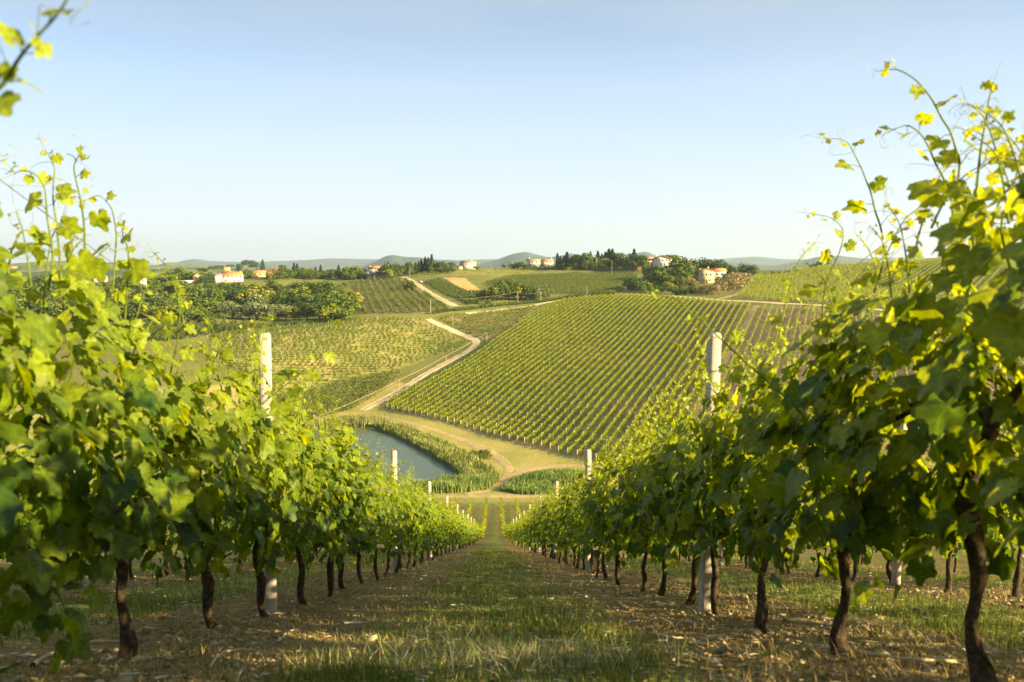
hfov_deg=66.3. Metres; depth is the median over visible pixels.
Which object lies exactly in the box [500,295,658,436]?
vine row
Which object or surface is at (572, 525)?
grapevine
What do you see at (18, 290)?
broadleaf tree
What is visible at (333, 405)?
vine row
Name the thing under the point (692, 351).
vine row
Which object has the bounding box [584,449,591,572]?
concrete post
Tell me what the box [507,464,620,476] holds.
valley path
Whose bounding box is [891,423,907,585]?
concrete post
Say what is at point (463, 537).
grapevine
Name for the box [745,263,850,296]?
vine row
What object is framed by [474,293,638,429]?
vine row
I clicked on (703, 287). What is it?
tamarisk bush
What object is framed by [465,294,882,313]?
ridge track
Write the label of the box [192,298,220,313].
bushy tree
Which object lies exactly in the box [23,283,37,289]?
broadleaf tree
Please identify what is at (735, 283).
tamarisk bush
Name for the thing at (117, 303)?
broadleaf tree
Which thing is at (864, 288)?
vine row
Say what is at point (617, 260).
broadleaf tree
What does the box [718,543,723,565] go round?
concrete post
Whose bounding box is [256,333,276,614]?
concrete post
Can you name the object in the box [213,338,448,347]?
vine row
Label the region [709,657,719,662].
stone
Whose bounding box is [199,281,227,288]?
oak tree
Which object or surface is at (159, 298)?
oak tree
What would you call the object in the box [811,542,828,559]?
grapevine
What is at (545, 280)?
vine row
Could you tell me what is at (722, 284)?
tamarisk bush
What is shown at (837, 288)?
vine row
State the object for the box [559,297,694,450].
vine row
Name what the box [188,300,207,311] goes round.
broadleaf tree
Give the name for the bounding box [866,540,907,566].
grapevine
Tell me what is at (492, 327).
vine row
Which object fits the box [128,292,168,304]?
bushy tree
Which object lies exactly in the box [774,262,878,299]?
vine row
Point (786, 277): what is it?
vine row
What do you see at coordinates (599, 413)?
vine row
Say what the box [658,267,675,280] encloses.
poplar tree
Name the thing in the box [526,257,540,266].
farmhouse
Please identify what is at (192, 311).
broadleaf tree
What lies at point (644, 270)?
poplar tree
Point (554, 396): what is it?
vine row
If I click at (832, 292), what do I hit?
vine row
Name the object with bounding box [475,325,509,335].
vine row
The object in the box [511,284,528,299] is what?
acacia tree
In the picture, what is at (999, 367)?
vine row
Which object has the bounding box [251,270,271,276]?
barn
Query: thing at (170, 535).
grapevine
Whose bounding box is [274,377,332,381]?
vine row
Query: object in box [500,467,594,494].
reeds
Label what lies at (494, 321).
vine row
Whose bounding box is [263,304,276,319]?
willow tree
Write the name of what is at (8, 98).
grapevine
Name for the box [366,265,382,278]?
farmhouse
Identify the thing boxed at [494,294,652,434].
vine row
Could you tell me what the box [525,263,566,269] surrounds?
hedge
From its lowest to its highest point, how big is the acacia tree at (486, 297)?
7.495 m
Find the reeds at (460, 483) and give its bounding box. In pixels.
[410,472,496,492]
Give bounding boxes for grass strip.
[363,350,468,409]
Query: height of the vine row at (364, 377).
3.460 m
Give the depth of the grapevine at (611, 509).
8.68 m
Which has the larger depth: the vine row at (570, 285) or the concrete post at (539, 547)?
the vine row at (570, 285)
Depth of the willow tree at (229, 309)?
479.82 m
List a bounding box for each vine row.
[113,319,148,344]
[143,321,157,329]
[147,321,167,339]
[151,319,178,340]
[166,319,189,340]
[179,319,197,338]
[191,319,206,336]
[204,319,217,334]
[210,327,439,339]
[212,331,446,341]
[212,335,453,344]
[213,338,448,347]
[214,338,465,348]
[215,319,227,332]
[215,339,468,350]
[216,325,435,338]
[216,347,439,355]
[217,321,428,335]
[217,323,431,337]
[217,345,450,353]
[218,320,426,334]
[218,344,461,352]
[218,349,429,357]
[219,333,451,341]
[220,362,404,368]
[221,359,400,364]
[222,365,392,369]
[224,336,458,344]
[225,319,237,330]
[225,356,413,362]
[228,318,420,333]
[228,367,376,371]
[229,329,443,339]
[235,351,425,358]
[238,354,421,360]
[239,319,247,329]
[240,316,417,331]
[240,370,360,374]
[249,390,376,400]
[249,393,371,403]
[250,374,346,377]
[251,394,367,403]
[256,316,394,329]
[256,398,362,406]
[258,388,378,399]
[269,317,360,327]
[273,385,383,397]
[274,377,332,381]
[278,383,386,395]
[287,409,328,416]
[291,408,336,413]
[292,406,343,413]
[293,400,358,408]
[293,405,349,412]
[299,380,388,393]
[301,378,392,391]
[303,403,353,408]
[309,376,393,388]
[322,374,395,385]
[336,372,396,381]
[352,371,398,379]
[355,278,367,313]
[361,278,375,312]
[367,278,385,312]
[371,369,401,374]
[373,277,394,312]
[379,277,403,313]
[385,277,412,312]
[387,382,417,402]
[388,297,565,407]
[391,277,421,312]
[392,297,570,407]
[396,296,575,410]
[398,277,429,310]
[403,295,580,411]
[404,277,439,309]
[409,295,585,412]
[416,295,590,413]
[417,269,520,273]
[420,270,501,274]
[421,268,531,271]
[422,295,596,414]
[423,290,447,309]
[424,280,459,288]
[426,282,463,288]
[428,279,454,285]
[428,294,601,415]
[429,283,466,290]
[431,285,476,292]
[434,287,479,293]
[435,294,606,417]
[438,288,478,294]
[438,306,533,318]
[441,290,479,295]
[441,293,611,418]
[441,307,531,319]
[443,292,481,295]
[443,308,530,321]
[447,293,476,297]
[447,310,529,322]
[448,293,617,421]
[450,294,481,300]
[450,311,528,323]
[453,312,526,324]
[454,293,622,423]
[454,296,481,301]
[455,314,524,326]
[459,316,511,328]
[461,293,627,424]
[462,316,520,329]
[464,318,517,329]
[468,293,632,426]
[469,322,513,332]
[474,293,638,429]
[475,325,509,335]
[481,294,643,430]
[483,329,500,336]
[487,293,647,432]
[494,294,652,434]
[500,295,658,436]
[505,275,556,293]
[508,275,561,293]
[509,294,663,438]
[510,274,569,294]
[512,274,576,293]
[516,274,583,293]
[516,294,669,440]
[518,300,557,321]
[519,273,591,293]
[523,274,598,292]
[523,295,674,442]
[527,274,606,293]
[531,274,613,292]
[532,295,679,444]
[535,274,615,291]
[539,273,617,291]
[540,296,684,447]
[542,273,619,291]
[546,273,620,290]
[549,295,689,448]
[551,273,622,290]
[555,273,622,289]
[558,272,624,288]
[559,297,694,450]
[561,272,624,286]
[565,272,622,285]
[568,272,621,284]
[568,297,699,452]
[571,271,623,283]
[575,297,704,455]
[576,271,621,283]
[579,271,623,282]
[585,272,622,281]
[590,298,710,452]
[594,272,624,279]
[596,298,715,456]
[610,299,721,456]
[616,299,727,460]
[626,300,732,462]
[650,301,744,464]
[651,301,738,445]
[677,387,704,441]
[720,308,756,389]
[721,302,750,362]
[725,303,765,394]
[730,304,779,448]
[732,304,772,410]
[737,263,840,296]
[739,264,832,293]
[740,264,828,291]
[741,263,845,296]
[742,264,823,289]
[744,266,813,288]
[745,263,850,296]
[745,266,809,286]
[747,267,803,285]
[749,268,796,283]
[751,262,856,297]
[751,269,790,280]
[754,304,787,407]
[756,262,862,298]
[761,261,867,298]
[761,304,794,423]
[767,261,871,298]
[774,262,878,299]
[780,261,885,298]
[782,305,801,389]
[787,260,890,299]
[788,304,809,415]
[793,260,894,300]
[795,305,816,452]
[799,263,892,300]
[805,260,905,299]
[813,260,910,300]
[818,259,917,301]
[826,259,921,301]
[841,258,927,298]
[853,257,939,298]
[855,258,933,295]
[865,258,941,298]
[870,261,941,300]
[879,311,899,406]
[884,268,948,306]
[885,267,944,301]
[886,264,940,297]
[888,313,925,467]
[950,275,980,298]
[963,267,995,295]
[975,265,1002,291]
[988,352,1009,390]
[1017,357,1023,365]
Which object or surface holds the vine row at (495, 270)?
on the ground at (514, 452)
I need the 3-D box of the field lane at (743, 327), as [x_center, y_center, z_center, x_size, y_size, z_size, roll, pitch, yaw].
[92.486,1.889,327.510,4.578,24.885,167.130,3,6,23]
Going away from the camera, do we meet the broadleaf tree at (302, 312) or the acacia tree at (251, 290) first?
the broadleaf tree at (302, 312)
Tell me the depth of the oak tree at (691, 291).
480.63 m
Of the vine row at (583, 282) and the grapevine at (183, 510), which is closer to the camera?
the grapevine at (183, 510)
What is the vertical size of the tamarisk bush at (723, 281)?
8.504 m
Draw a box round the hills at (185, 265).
[158,262,401,273]
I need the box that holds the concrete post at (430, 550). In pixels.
[427,481,431,559]
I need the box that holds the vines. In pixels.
[377,496,610,540]
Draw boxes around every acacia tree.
[141,306,157,320]
[152,305,168,319]
[233,289,252,304]
[245,282,266,290]
[247,288,273,296]
[249,289,275,303]
[284,306,300,319]
[289,285,313,294]
[315,305,342,320]
[333,289,362,304]
[383,268,393,278]
[478,290,491,299]
[483,285,498,300]
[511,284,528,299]
[601,258,612,264]
[663,281,674,292]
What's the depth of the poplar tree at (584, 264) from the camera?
721.92 m
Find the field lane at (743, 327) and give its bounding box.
[696,305,759,408]
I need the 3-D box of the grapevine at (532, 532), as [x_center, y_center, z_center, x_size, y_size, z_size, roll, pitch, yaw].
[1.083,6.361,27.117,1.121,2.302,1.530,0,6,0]
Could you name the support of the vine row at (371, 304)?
on the ground at (514, 452)
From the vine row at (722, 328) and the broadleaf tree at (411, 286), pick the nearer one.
the vine row at (722, 328)
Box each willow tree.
[219,301,229,316]
[224,300,238,318]
[231,303,247,319]
[241,301,254,319]
[247,293,270,308]
[247,302,259,319]
[254,304,267,318]
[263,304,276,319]
[271,304,286,319]
[278,304,291,319]
[534,286,547,297]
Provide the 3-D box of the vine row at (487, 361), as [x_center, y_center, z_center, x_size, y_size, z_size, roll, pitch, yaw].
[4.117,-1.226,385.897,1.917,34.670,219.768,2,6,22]
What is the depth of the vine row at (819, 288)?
499.39 m
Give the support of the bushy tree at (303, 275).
on the ground at (514, 452)
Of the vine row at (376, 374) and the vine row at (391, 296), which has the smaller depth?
the vine row at (376, 374)
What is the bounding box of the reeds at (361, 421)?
[304,413,390,427]
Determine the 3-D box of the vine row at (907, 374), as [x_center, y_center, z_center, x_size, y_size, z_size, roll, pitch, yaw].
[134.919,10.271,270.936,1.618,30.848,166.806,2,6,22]
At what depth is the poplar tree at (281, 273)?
693.15 m
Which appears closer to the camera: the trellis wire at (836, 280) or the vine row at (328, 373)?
the trellis wire at (836, 280)
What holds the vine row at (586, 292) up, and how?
on the ground at (514, 452)
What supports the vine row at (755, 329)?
on the ground at (514, 452)
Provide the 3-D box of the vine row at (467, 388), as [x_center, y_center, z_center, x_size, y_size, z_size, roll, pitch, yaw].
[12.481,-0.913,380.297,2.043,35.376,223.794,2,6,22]
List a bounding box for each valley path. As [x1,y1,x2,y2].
[378,416,513,494]
[409,494,558,497]
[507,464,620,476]
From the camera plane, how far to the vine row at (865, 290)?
449.76 m
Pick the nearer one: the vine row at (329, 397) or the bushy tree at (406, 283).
the vine row at (329, 397)
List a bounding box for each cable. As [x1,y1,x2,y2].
[325,332,486,413]
[431,287,582,299]
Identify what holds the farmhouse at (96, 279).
on the ground at (514, 452)
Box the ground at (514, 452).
[0,242,1023,681]
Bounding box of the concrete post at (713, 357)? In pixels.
[698,332,721,611]
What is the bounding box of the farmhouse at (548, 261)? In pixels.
[540,258,553,265]
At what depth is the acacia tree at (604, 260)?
728.24 m
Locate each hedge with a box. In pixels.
[256,318,331,327]
[431,299,540,313]
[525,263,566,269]
[541,291,618,301]
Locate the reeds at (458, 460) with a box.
[370,420,499,482]
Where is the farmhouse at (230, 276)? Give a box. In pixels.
[213,271,243,282]
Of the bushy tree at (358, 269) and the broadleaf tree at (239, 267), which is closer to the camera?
the bushy tree at (358, 269)
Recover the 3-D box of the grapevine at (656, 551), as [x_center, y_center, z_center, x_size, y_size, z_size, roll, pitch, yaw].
[1.503,1.236,6.469,1.152,2.186,1.326,0,6,0]
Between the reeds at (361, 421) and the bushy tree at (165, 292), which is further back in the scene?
the bushy tree at (165, 292)
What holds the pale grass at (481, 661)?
on the ground at (514, 452)
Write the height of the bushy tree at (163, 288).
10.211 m
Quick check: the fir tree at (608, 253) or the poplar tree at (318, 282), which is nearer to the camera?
the poplar tree at (318, 282)
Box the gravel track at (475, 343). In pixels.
[360,318,479,409]
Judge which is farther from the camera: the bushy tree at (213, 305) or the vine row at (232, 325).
the bushy tree at (213, 305)
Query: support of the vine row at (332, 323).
on the ground at (514, 452)
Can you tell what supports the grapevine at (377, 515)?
on the ground at (514, 452)
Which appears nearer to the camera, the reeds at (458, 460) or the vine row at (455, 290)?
the reeds at (458, 460)
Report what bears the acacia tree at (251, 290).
on the ground at (514, 452)
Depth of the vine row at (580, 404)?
294.63 m
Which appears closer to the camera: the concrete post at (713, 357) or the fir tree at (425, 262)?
the concrete post at (713, 357)
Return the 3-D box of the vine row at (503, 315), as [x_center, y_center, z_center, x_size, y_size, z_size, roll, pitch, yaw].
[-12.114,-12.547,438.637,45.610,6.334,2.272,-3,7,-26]
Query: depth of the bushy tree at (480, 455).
224.12 m
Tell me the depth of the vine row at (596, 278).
648.00 m
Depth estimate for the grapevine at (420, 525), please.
13.05 m
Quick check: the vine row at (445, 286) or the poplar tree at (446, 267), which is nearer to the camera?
the vine row at (445, 286)
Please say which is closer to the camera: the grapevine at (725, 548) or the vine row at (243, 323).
the grapevine at (725, 548)
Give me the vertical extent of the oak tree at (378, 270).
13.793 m
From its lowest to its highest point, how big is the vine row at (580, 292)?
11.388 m
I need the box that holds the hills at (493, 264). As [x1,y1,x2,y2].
[361,252,891,270]
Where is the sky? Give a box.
[0,0,1023,263]
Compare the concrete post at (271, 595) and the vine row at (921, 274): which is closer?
the concrete post at (271, 595)
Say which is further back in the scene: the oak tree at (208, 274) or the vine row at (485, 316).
the oak tree at (208, 274)
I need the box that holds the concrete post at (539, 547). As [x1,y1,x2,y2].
[538,496,541,553]
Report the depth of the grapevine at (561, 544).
15.13 m
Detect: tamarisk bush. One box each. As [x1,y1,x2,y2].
[683,278,698,286]
[697,284,712,294]
[704,283,721,294]
[711,280,727,293]
[713,278,731,288]
[717,275,743,290]
[724,272,751,288]
[737,272,752,283]
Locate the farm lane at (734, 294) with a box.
[716,282,751,298]
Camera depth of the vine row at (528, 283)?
613.76 m
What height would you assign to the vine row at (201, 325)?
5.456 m
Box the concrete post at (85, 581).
[80,561,88,584]
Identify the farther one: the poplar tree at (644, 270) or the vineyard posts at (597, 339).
the poplar tree at (644, 270)
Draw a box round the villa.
[644,254,671,266]
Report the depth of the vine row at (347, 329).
407.77 m
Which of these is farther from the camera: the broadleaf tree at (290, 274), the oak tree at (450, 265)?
the oak tree at (450, 265)
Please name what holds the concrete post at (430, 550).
on the ground at (514, 452)
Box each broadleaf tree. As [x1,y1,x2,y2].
[8,285,34,295]
[10,303,24,310]
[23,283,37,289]
[33,283,60,295]
[40,294,68,304]
[42,304,61,316]
[47,305,75,317]
[109,299,131,306]
[115,280,137,289]
[118,299,143,307]
[130,283,147,290]
[151,300,170,307]
[154,282,166,287]
[162,306,189,320]
[165,280,181,291]
[165,303,198,320]
[179,270,193,279]
[184,292,212,303]
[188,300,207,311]
[234,264,243,271]
[271,284,285,292]
[278,265,287,276]
[285,270,295,278]
[294,303,312,319]
[303,300,332,317]
[309,299,332,304]
[314,271,322,278]
[323,271,332,277]
[332,269,340,276]
[341,271,349,278]
[393,264,405,276]
[408,282,415,290]
[488,285,506,300]
[493,280,508,286]
[502,284,516,299]
[504,279,514,285]
[511,282,522,298]
[524,285,537,297]
[582,253,594,268]
[613,257,622,268]
[643,273,652,280]
[651,272,669,289]
[667,255,685,267]
[668,267,692,287]
[676,258,692,266]
[723,265,737,273]
[729,267,738,273]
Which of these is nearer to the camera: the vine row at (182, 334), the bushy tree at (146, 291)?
the vine row at (182, 334)
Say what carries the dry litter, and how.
on the ground at (514, 452)
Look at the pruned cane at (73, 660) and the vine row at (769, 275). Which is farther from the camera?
the vine row at (769, 275)
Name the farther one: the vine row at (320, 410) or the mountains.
the mountains
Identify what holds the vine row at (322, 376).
on the ground at (514, 452)
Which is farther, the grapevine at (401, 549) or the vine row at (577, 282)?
the vine row at (577, 282)
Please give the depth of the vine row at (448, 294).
536.41 m
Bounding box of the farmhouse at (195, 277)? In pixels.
[178,274,198,283]
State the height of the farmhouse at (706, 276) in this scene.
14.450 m
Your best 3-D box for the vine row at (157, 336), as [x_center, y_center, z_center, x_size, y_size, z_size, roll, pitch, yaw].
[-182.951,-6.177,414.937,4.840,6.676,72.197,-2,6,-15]
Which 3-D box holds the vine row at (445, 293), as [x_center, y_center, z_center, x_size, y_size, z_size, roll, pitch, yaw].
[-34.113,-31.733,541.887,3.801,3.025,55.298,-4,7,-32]
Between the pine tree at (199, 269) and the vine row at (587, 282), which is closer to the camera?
the vine row at (587, 282)
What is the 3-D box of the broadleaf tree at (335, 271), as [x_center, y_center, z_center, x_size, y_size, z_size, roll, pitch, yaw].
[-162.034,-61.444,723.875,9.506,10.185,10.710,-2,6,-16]
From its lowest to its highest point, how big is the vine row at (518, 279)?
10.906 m
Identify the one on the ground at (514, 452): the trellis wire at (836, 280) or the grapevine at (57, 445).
the grapevine at (57, 445)
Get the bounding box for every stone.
[104,655,116,661]
[130,655,145,661]
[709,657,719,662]
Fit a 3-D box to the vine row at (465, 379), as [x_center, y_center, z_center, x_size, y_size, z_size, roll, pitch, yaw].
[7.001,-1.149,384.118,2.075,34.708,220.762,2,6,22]
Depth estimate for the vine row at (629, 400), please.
284.10 m
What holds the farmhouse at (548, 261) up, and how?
on the ground at (514, 452)
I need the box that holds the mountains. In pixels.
[177,257,926,268]
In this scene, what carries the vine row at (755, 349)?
on the ground at (514, 452)
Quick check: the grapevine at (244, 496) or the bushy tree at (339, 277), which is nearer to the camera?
the grapevine at (244, 496)
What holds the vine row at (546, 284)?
on the ground at (514, 452)
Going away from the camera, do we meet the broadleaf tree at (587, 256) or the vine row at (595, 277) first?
the vine row at (595, 277)
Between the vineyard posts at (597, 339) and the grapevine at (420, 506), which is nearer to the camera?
the grapevine at (420, 506)
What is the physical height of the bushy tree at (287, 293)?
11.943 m
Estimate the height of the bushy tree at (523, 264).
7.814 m
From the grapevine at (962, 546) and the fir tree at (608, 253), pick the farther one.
the fir tree at (608, 253)
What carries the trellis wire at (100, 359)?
attached to the concrete post at (430, 550)
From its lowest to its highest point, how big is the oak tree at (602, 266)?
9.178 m
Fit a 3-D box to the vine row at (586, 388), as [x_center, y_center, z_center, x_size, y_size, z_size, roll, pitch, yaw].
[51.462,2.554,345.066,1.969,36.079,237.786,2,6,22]
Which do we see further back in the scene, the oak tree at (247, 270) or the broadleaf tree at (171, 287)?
the oak tree at (247, 270)
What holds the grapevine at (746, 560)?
on the ground at (514, 452)
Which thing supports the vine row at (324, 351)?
on the ground at (514, 452)
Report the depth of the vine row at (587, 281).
614.55 m
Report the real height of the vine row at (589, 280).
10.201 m
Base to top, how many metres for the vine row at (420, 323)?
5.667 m
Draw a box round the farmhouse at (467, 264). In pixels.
[457,260,476,269]
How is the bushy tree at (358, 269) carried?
on the ground at (514, 452)
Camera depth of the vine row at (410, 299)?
528.66 m
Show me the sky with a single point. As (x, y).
(225, 130)
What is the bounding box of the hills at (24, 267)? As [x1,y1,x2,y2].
[7,261,195,270]
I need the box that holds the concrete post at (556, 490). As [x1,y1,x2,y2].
[553,481,558,559]
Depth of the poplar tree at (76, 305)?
464.70 m
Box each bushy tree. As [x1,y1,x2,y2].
[15,298,30,307]
[16,293,30,302]
[66,298,91,306]
[103,287,137,296]
[111,277,121,282]
[111,306,143,320]
[120,288,148,295]
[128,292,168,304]
[133,289,158,297]
[147,291,168,296]
[154,295,189,303]
[156,285,169,293]
[162,289,189,298]
[179,294,203,303]
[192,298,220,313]
[244,272,254,278]
[264,291,286,303]
[265,272,275,279]
[276,288,292,297]
[300,271,311,278]
[324,307,357,320]
[335,271,342,278]
[349,266,366,277]
[354,271,367,278]
[402,280,414,288]
[434,266,443,272]
[470,450,486,458]
[476,290,485,299]
[509,262,516,268]
[517,261,526,268]
[527,288,543,300]
[554,261,565,269]
[570,262,580,269]
[609,262,620,269]
[629,260,641,269]
[634,280,653,292]
[660,275,687,286]
[667,287,679,294]
[714,273,740,288]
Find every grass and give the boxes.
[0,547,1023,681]
[260,611,700,681]
[567,265,641,270]
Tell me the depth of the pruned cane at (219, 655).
3.58 m
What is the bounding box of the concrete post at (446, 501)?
[445,495,448,553]
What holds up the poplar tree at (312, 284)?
on the ground at (514, 452)
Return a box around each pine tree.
[194,267,209,274]
[241,260,257,271]
[248,262,260,269]
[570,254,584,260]
[632,255,646,260]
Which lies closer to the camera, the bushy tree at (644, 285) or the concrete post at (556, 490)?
the concrete post at (556, 490)
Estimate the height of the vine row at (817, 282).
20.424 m
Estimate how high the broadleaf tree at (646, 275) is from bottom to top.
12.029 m
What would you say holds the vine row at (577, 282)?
on the ground at (514, 452)
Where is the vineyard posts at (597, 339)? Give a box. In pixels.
[207,258,1022,426]
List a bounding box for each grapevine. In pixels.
[0,0,89,116]
[0,133,156,673]
[0,135,236,659]
[0,415,90,568]
[0,448,40,563]
[26,466,40,550]
[27,442,96,584]
[79,212,319,628]
[90,451,174,579]
[135,465,177,575]
[168,470,229,569]
[178,308,346,617]
[219,510,239,562]
[220,510,255,567]
[231,302,364,604]
[278,397,390,597]
[304,417,390,588]
[324,438,399,583]
[347,445,411,579]
[358,454,417,576]
[373,460,423,572]
[376,456,431,570]
[383,469,431,568]
[390,464,438,566]
[402,480,440,563]
[407,482,447,562]
[412,490,449,559]
[419,486,449,559]
[424,492,451,557]
[432,495,456,556]
[433,493,449,555]
[436,491,455,555]
[437,498,457,554]
[438,496,463,546]
[438,501,457,553]
[449,502,463,551]
[452,505,463,551]
[452,514,468,550]
[453,511,466,548]
[453,511,467,549]
[460,514,470,548]
[514,514,524,548]
[515,511,523,548]
[519,509,534,548]
[520,502,535,552]
[521,499,546,552]
[522,506,536,550]
[523,500,543,546]
[527,500,543,553]
[528,495,551,555]
[531,493,550,556]
[532,489,558,557]
[533,485,567,559]
[536,480,573,562]
[536,489,553,558]
[540,486,582,564]
[542,492,571,560]
[546,463,593,567]
[550,477,583,566]
[554,461,599,569]
[557,461,617,573]
[563,456,622,577]
[571,429,635,578]
[572,425,655,584]
[594,426,683,591]
[606,390,700,595]
[625,365,748,604]
[639,343,810,614]
[645,208,896,633]
[677,540,693,555]
[717,518,774,568]
[718,538,738,565]
[728,111,1023,655]
[775,463,825,573]
[792,466,843,576]
[810,55,1023,681]
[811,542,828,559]
[815,443,885,580]
[860,429,939,583]
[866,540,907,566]
[897,435,1013,591]
[924,507,993,572]
[956,505,1023,559]
[984,455,1023,556]
[985,424,1023,596]
[1003,536,1017,552]
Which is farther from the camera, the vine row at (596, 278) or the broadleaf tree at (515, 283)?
the vine row at (596, 278)
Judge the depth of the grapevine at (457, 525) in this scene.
28.22 m
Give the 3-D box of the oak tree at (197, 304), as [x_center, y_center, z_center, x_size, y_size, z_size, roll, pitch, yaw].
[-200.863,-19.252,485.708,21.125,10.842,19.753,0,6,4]
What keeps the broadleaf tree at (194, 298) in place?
on the ground at (514, 452)
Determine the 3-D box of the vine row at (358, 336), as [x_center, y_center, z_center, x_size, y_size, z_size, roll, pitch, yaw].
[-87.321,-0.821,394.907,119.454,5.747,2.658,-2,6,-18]
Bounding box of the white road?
[402,277,457,305]
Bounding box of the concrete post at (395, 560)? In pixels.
[391,450,397,572]
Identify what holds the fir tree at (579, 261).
on the ground at (514, 452)
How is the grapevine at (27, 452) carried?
on the ground at (514, 452)
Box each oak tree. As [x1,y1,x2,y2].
[33,276,44,282]
[140,302,163,315]
[149,294,170,305]
[167,274,183,280]
[184,310,203,320]
[193,301,206,314]
[198,275,212,283]
[199,272,213,282]
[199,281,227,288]
[199,310,221,321]
[217,285,243,303]
[225,283,246,296]
[241,269,254,277]
[271,292,312,308]
[289,280,315,292]
[298,300,318,315]
[305,271,316,279]
[375,265,391,276]
[379,261,400,278]
[426,260,437,269]
[446,261,456,268]
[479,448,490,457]
[556,259,567,265]
[587,262,597,270]
[594,261,606,269]
[622,277,639,290]
[626,276,644,291]
[653,285,666,293]
[678,286,687,294]
[687,286,695,293]
[688,269,699,284]
[691,257,713,269]
[700,258,721,268]
[706,259,725,268]
[714,261,732,267]
[737,263,750,275]
[744,264,759,274]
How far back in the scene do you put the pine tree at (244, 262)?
1746.13 m
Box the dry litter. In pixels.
[0,554,1023,681]
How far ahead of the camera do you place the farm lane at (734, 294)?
453.08 m
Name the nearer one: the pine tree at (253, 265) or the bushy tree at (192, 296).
the bushy tree at (192, 296)
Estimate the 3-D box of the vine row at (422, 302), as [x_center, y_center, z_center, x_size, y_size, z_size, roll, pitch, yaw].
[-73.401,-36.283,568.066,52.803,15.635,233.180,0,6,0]
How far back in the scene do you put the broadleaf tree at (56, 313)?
463.76 m
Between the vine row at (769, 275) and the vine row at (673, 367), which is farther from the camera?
the vine row at (769, 275)
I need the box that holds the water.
[296,427,458,483]
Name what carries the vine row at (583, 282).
on the ground at (514, 452)
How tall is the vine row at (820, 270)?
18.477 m
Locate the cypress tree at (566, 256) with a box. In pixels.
[564,252,568,268]
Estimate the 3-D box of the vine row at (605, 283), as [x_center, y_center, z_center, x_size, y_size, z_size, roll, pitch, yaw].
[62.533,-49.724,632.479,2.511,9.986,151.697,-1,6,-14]
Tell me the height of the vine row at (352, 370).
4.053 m
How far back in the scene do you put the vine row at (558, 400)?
306.72 m
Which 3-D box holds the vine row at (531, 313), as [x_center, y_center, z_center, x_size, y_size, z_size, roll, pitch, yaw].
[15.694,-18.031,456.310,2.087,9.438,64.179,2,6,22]
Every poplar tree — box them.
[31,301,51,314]
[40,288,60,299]
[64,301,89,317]
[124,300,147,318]
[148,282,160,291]
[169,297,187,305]
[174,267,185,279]
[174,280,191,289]
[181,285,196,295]
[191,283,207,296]
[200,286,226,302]
[262,279,280,295]
[278,269,285,279]
[294,293,313,308]
[304,281,319,293]
[313,281,324,293]
[315,280,337,295]
[319,291,343,306]
[336,295,360,311]
[342,267,350,276]
[405,262,414,275]
[444,265,449,271]
[498,281,509,299]
[519,284,531,299]
[543,285,551,297]
[581,260,588,269]
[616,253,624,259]
[624,253,633,261]
[639,260,647,267]
[641,267,650,274]
[646,270,662,289]
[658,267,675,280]
[679,263,695,286]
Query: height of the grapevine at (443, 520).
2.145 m
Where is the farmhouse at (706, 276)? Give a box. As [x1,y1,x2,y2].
[695,266,726,284]
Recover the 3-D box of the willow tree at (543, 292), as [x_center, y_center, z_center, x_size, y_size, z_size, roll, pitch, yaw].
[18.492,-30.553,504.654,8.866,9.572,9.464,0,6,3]
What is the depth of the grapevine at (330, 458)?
6.51 m
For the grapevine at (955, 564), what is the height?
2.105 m
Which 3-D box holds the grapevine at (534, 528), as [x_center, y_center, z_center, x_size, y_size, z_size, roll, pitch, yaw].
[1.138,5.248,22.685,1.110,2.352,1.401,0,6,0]
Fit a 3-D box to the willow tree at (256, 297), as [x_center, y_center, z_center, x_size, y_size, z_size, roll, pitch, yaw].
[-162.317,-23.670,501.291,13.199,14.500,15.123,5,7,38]
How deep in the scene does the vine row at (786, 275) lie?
526.57 m
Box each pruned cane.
[30,640,119,667]
[52,659,82,672]
[207,648,273,667]
[277,629,298,641]
[652,631,686,638]
[849,649,957,662]
[884,660,891,678]
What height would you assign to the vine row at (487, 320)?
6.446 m
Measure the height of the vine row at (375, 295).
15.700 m
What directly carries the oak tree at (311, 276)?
on the ground at (514, 452)
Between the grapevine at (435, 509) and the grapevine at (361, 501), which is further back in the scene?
the grapevine at (435, 509)
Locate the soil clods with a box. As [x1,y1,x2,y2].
[0,557,1023,681]
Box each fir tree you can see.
[260,259,266,269]
[414,262,418,273]
[423,256,427,269]
[575,255,582,268]
[606,249,609,259]
[609,249,614,259]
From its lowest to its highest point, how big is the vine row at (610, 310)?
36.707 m
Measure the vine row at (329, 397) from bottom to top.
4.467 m
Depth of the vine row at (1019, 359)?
254.37 m
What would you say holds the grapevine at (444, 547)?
on the ground at (514, 452)
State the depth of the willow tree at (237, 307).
477.11 m
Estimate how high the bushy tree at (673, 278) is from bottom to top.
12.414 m
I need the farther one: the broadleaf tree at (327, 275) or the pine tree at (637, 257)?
the broadleaf tree at (327, 275)
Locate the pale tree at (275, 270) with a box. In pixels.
[268,266,279,278]
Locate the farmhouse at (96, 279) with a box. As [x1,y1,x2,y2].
[92,276,107,281]
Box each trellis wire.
[0,180,426,490]
[0,311,404,499]
[615,135,1023,449]
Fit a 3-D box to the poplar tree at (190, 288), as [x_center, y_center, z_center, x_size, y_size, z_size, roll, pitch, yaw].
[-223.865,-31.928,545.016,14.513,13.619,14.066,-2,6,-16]
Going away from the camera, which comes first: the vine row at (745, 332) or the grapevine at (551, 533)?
the grapevine at (551, 533)

